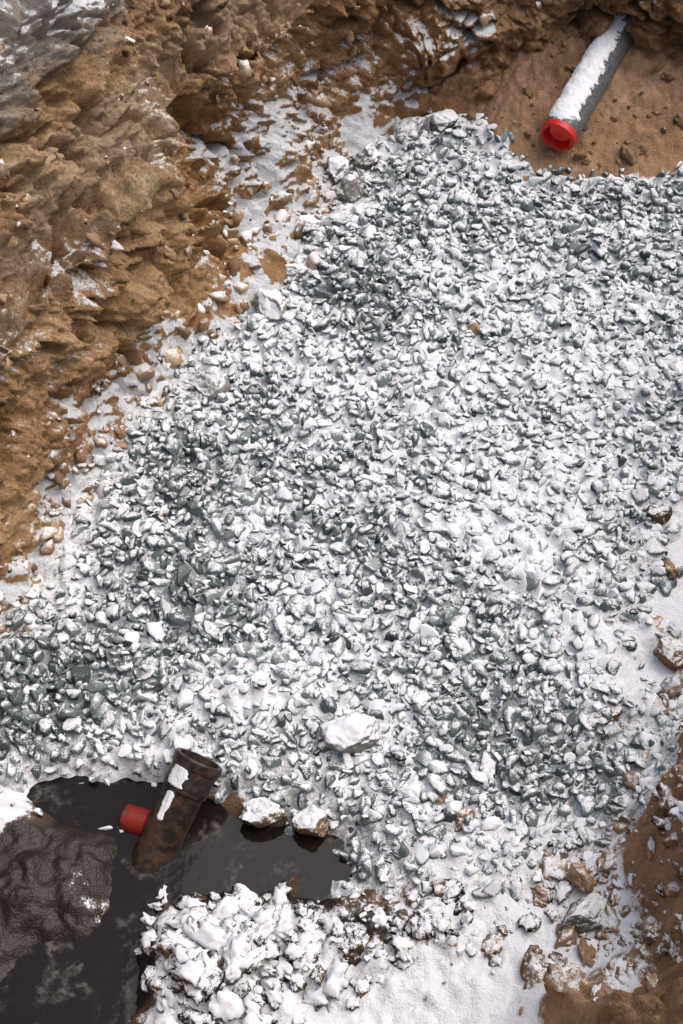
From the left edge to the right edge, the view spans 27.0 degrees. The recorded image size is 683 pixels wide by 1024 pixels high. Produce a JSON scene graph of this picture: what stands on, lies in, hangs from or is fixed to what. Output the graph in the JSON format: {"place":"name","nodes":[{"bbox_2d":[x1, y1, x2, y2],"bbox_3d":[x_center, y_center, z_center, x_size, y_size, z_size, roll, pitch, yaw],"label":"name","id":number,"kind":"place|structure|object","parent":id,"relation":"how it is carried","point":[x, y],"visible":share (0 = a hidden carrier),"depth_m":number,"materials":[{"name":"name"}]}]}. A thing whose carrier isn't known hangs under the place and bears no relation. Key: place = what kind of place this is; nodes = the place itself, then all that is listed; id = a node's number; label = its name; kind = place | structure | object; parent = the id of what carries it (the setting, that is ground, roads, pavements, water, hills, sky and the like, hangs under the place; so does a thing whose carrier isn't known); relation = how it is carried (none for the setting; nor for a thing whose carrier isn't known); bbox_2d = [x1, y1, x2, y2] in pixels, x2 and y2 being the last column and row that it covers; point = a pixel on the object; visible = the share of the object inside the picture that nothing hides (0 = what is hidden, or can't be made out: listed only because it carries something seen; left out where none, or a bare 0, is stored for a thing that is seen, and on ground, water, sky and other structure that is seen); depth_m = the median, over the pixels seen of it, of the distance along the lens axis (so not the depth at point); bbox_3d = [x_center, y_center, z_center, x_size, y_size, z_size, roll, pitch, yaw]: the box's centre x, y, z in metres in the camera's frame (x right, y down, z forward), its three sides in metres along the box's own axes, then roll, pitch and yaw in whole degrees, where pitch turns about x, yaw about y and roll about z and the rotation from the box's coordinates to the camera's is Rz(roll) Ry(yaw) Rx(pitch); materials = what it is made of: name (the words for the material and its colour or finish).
{"place":"outdoors","nodes":[
{"label":"outdoors","id":0,"kind":"place"},
{"bbox_2d":[0,21,682,1023],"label":"ground","id":1,"kind":"structure","parent":0,"point":[54,879],"depth_m":2.99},
{"bbox_2d":[0,775,351,1023],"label":"puddle","id":2,"kind":"object","parent":1,"relation":"on","point":[92,978],"visible":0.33,"depth_m":3.09,"materials":[{"name":"liquid"}]},
{"bbox_2d":[132,748,221,872],"bbox_3d":[-0.374,0.683,3.150,0.115,0.254,0.308,23,54,18],"label":"rusty iron pipe","id":3,"kind":"object","parent":1,"relation":"on","point":[190,778],"visible":0.95,"depth_m":3.11,"materials":[{"name":"brown metal"}]},
{"bbox_2d":[118,804,151,835],"bbox_3d":[-0.429,0.703,3.184,0.129,0.070,0.068,13,51,11],"label":"plugged pipe stub","id":4,"kind":"object","parent":3,"relation":"attached to","point":[133,819],"visible":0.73,"depth_m":3.16,"materials":[{"name":"plastic"}]},
{"bbox_2d":[239,797,285,827],"bbox_3d":[-0.177,0.672,3.162,0.106,0.061,0.065,-4,50,-4],"label":"rock","id":5,"kind":"object","parent":1,"relation":"on","point":[259,812],"visible":1,"depth_m":3.14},
{"bbox_2d":[254,288,290,319],"bbox_3d":[-0.199,-0.609,4.186,0.108,0.100,0.140,-13,51,-11],"label":"rock","id":6,"kind":"object","parent":1,"relation":"on","point":[270,305],"visible":0.92,"depth_m":4.15,"materials":[{"name":"stone"}]},
{"bbox_2d":[285,875,302,896],"bbox_3d":[-0.101,0.822,3.100,0.050,0.074,0.071,31,57,24],"label":"clay lump","id":7,"kind":"object","parent":1,"relation":"on","point":[294,881],"visible":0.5,"depth_m":3.08,"materials":[{"name":"brown soil"}]},
{"bbox_2d":[292,804,328,837],"bbox_3d":[-0.065,0.688,3.156,0.076,0.071,0.078,27,55,21],"label":"clay lump","id":8,"kind":"object","parent":1,"relation":"on","point":[312,820],"visible":0.99,"depth_m":3.14,"materials":[{"name":"white snow"}]},
{"bbox_2d":[326,155,349,185],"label":"rock","id":9,"kind":"object","parent":1,"relation":"on","point":[338,168],"visible":0.95,"depth_m":4.59,"materials":[{"name":"stone"}]},
{"bbox_2d":[0,112,682,901],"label":"gravel","id":10,"kind":"structure","parent":1,"relation":"on","point":[222,564],"depth_m":3.62,"materials":[{"name":"grey gravel"}]},
{"bbox_2d":[191,366,230,400],"bbox_3d":[-0.361,-0.346,3.972,0.107,0.110,0.094,37,59,27],"label":"rock","id":11,"kind":"object","parent":10,"relation":"on","point":[211,383],"visible":0.9,"depth_m":3.94,"materials":[{"name":"stone"}]},
{"bbox_2d":[286,263,307,281],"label":"rock","id":12,"kind":"object","parent":10,"relation":"on","point":[295,272],"visible":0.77,"depth_m":4.28,"materials":[{"name":"stone"}]},
{"bbox_2d":[0,0,682,629],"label":"earth wall","id":13,"kind":"structure","parent":1,"relation":"on","point":[64,60],"depth_m":3.93,"materials":[{"name":"soil"}]},
{"bbox_2d":[0,113,682,902],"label":"snow cover","id":14,"kind":"object","parent":1,"relation":"on","point":[440,869],"visible":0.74,"depth_m":3.59,"materials":[{"name":"white snow"}]},
{"bbox_2d":[467,323,479,334],"bbox_3d":[0.383,-0.531,4.128,0.040,0.041,0.031,0,50,0],"label":"clay lump","id":15,"kind":"object","parent":14,"relation":"on","point":[474,328],"visible":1,"depth_m":4.12,"materials":[{"name":"brown soil"}]},
{"bbox_2d":[0,0,682,682],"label":"fallen soil","id":16,"kind":"structure","parent":1,"relation":"on","point":[144,372],"depth_m":4.04,"materials":[{"name":"soil"}]},
{"bbox_2d":[295,215,322,233],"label":"rock","id":17,"kind":"object","parent":16,"relation":"on","point":[312,223],"visible":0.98,"depth_m":4.40,"materials":[{"name":"stone"}]},
{"bbox_2d":[352,142,380,168],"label":"rock","id":18,"kind":"object","parent":16,"relation":"on","point":[368,155],"visible":0.99,"depth_m":4.63,"materials":[{"name":"stone"}]},
{"bbox_2d":[319,712,379,754],"bbox_3d":[0.020,0.506,3.248,0.140,0.108,0.099,-15,52,-12],"label":"rock","id":19,"kind":"object","parent":1,"relation":"on","point":[353,732],"visible":0.98,"depth_m":3.21,"materials":[{"name":"stone"}]},
{"bbox_2d":[335,173,363,202],"bbox_3d":[0.027,-1.022,4.535,0.097,0.113,0.072,-17,52,-14],"label":"rock","id":20,"kind":"object","parent":1,"relation":"on","point":[349,187],"visible":0.98,"depth_m":4.51,"materials":[{"name":"stone"}]},
{"bbox_2d":[343,921,369,956],"bbox_3d":[0.029,0.885,2.941,0.078,0.052,0.066,6,50,5],"label":"clay lump","id":21,"kind":"object","parent":1,"relation":"on","point":[356,937],"visible":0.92,"depth_m":2.93,"materials":[{"name":"white snow"}]},
{"bbox_2d":[134,40,682,1023],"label":"dirt clods","id":22,"kind":"object","parent":1,"relation":"on","point":[196,974],"visible":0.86,"depth_m":2.90,"materials":[{"name":"soil"}]},
{"bbox_2d":[396,773,420,802],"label":"rock","id":23,"kind":"object","parent":1,"relation":"on","point":[410,787],"visible":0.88,"depth_m":3.16,"materials":[{"name":"stone"}]},
{"bbox_2d":[396,116,430,141],"bbox_3d":[0.239,-1.281,4.739,0.108,0.097,0.141,23,54,18],"label":"rock","id":24,"kind":"object","parent":1,"relation":"on","point":[411,129],"visible":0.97,"depth_m":4.71,"materials":[{"name":"stone"}]},
{"bbox_2d":[424,109,458,132],"bbox_3d":[0.332,-1.310,4.781,0.112,0.098,0.099,31,56,23],"label":"rock","id":25,"kind":"object","parent":1,"relation":"on","point":[442,121],"visible":0.82,"depth_m":4.74,"materials":[{"name":"stone"}]},
{"bbox_2d":[436,793,446,804],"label":"clay lump","id":26,"kind":"object","parent":1,"relation":"on","point":[442,799],"visible":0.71,"depth_m":3.15,"materials":[{"name":"brown soil"}]},
{"bbox_2d":[453,807,475,831],"bbox_3d":[0.264,0.675,3.119,0.066,0.063,0.052,-9,51,-7],"label":"clay lump","id":27,"kind":"object","parent":1,"relation":"on","point":[462,814],"visible":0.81,"depth_m":3.10,"materials":[{"name":"brown soil"}]},
{"bbox_2d":[566,862,594,893],"bbox_3d":[0.506,0.773,2.998,0.056,0.066,0.072,-18,52,-14],"label":"clay lump","id":28,"kind":"object","parent":1,"relation":"on","point":[579,877],"visible":1,"depth_m":2.98,"materials":[{"name":"brown soil"}]},
{"bbox_2d":[557,893,606,932],"bbox_3d":[0.497,0.831,2.934,0.121,0.089,0.070,-13,51,-11],"label":"rock","id":29,"kind":"object","parent":1,"relation":"on","point":[582,915],"visible":0.96,"depth_m":2.91,"materials":[{"name":"stone"}]},
{"bbox_2d":[540,13,632,150],"bbox_3d":[0.894,-1.549,4.726,0.121,0.313,0.874,23,54,18],"label":"drain pipe","id":30,"kind":"object","parent":1,"relation":"on","point":[578,99],"visible":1,"depth_m":4.60,"materials":[{"name":"grey plastic"}]},
{"bbox_2d":[586,704,622,725],"bbox_3d":[0.600,0.461,3.270,0.118,0.048,0.061,-23,54,-18],"label":"clay lump","id":31,"kind":"object","parent":1,"relation":"on","point":[594,717],"visible":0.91,"depth_m":3.25,"materials":[{"name":"white snow"}]},
{"bbox_2d":[644,504,671,524],"bbox_3d":[0.810,0.006,3.659,0.084,0.052,0.060,2,50,2],"label":"clay lump","id":32,"kind":"object","parent":1,"relation":"on","point":[660,515],"visible":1,"depth_m":3.64,"materials":[{"name":"brown soil"}]},
{"bbox_2d":[653,636,682,671],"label":"clay lump","id":33,"kind":"object","parent":1,"relation":"on","point":[667,651],"visible":1,"depth_m":3.36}
]}

